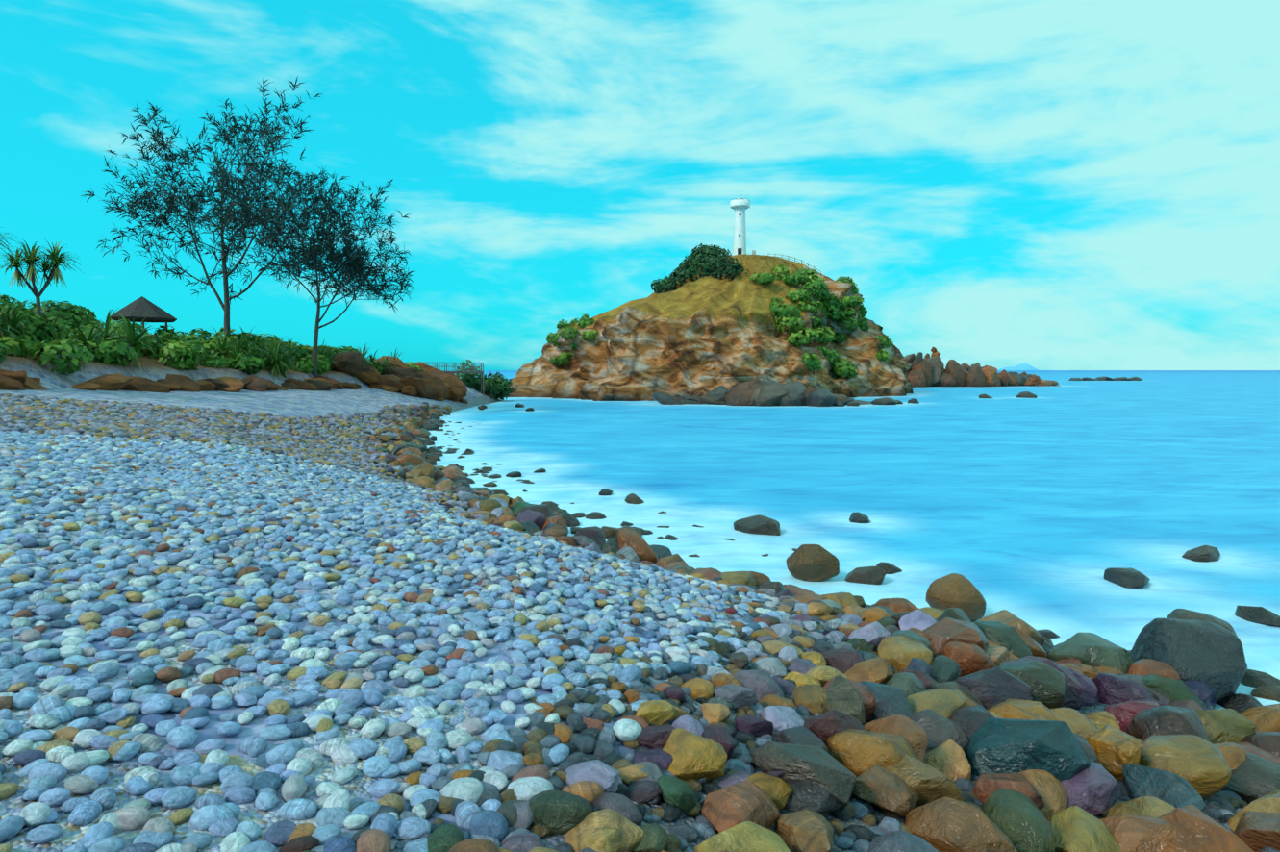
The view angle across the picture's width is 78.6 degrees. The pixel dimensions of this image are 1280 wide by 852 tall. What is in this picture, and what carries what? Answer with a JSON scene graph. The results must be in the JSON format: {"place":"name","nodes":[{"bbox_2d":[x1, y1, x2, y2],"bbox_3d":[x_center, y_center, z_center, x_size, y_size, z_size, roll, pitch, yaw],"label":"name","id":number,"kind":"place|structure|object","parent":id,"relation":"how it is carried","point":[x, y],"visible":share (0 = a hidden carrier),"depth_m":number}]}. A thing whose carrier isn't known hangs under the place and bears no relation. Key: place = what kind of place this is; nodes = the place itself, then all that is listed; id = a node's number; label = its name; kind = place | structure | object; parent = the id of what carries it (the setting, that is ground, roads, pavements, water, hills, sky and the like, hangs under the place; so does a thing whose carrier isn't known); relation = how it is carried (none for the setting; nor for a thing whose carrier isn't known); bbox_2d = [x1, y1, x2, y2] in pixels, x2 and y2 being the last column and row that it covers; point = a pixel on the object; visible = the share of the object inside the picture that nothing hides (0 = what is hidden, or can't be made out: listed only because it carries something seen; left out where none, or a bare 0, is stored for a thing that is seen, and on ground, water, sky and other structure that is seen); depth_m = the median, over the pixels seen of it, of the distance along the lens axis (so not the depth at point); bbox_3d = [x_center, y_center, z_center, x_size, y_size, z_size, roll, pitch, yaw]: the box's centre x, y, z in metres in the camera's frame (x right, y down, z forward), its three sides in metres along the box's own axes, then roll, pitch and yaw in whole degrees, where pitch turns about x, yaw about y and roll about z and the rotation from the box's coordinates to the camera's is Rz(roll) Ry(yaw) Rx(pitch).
{"place":"outdoors","nodes":[
{"label":"outdoors","id":0,"kind":"place"},
{"bbox_2d":[0,226,18,254],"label":"leaves","id":1,"kind":"object","parent":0,"point":[7,241],"visible":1,"depth_m":38.02},
{"bbox_2d":[117,319,168,339],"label":"posts","id":2,"kind":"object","parent":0,"point":[142,323],"depth_m":60.31},
{"bbox_2d":[109,296,176,322],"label":"thatch roof","id":3,"kind":"structure","parent":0,"point":[139,309],"depth_m":60.27},
{"bbox_2d":[0,298,409,382],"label":"shrubs","id":4,"kind":"object","parent":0,"point":[11,320],"visible":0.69,"depth_m":47.90},
{"bbox_2d":[425,362,483,396],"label":"wooden footbridge","id":5,"kind":"object","parent":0,"point":[472,367],"visible":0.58,"depth_m":96.67},
{"bbox_2d":[456,243,749,400],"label":"tree foliage","id":6,"kind":"object","parent":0,"point":[712,259],"visible":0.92,"depth_m":121.76},
{"bbox_2d":[0,337,1248,851],"bbox_3d":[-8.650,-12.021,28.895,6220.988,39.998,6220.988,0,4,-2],"label":"beach","id":7,"kind":"structure","parent":0,"point":[363,399],"depth_m":4.67},
{"bbox_2d":[0,239,83,328],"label":"pandanus tree","id":8,"kind":"object","parent":7,"relation":"on","point":[31,259],"visible":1,"depth_m":43.39},
{"bbox_2d":[1,334,183,363],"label":"shrubs","id":9,"kind":"object","parent":7,"relation":"on","point":[60,356],"visible":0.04,"depth_m":42.08},
{"bbox_2d":[0,294,426,376],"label":"shrub foliage","id":10,"kind":"object","parent":7,"relation":"on","point":[191,351],"visible":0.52,"depth_m":51.52},
{"bbox_2d":[80,75,386,337],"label":"tree","id":11,"kind":"object","parent":7,"relation":"on","point":[191,208],"visible":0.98,"depth_m":65.71},
{"bbox_2d":[183,155,417,376],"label":"tree","id":12,"kind":"object","parent":7,"relation":"on","point":[326,240],"visible":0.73,"depth_m":69.67},
{"bbox_2d":[0,0,1279,370],"label":"sky","id":13,"kind":"structure","parent":0,"point":[1042,185]},
{"bbox_2d":[507,253,913,401],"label":"rocky hill","id":14,"kind":"structure","parent":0,"point":[703,336],"depth_m":112.58},
{"bbox_2d":[546,264,893,378],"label":"bushes","id":15,"kind":"object","parent":14,"relation":"on","point":[809,278],"visible":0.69,"depth_m":120.04},
{"bbox_2d":[773,253,821,275],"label":"hilltop fence","id":16,"kind":"object","parent":14,"relation":"on","point":[801,263],"visible":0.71,"depth_m":133.72},
{"bbox_2d":[729,198,750,255],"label":"lighthouse tower","id":17,"kind":"structure","parent":0,"point":[739,206],"depth_m":131.51},
{"bbox_2d":[737,213,741,254],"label":"door and windows","id":18,"kind":"structure","parent":17,"relation":"attached to","point":[739,251],"depth_m":131.50},
{"bbox_2d":[421,370,1279,709],"bbox_3d":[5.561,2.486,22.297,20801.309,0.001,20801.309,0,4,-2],"label":"sea water","id":19,"kind":"structure","parent":0,"point":[1046,507],"depth_m":28.21},
{"bbox_2d":[997,363,1039,370],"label":"distant island","id":20,"kind":"structure","parent":0,"point":[1023,366],"depth_m":7994.42}
]}

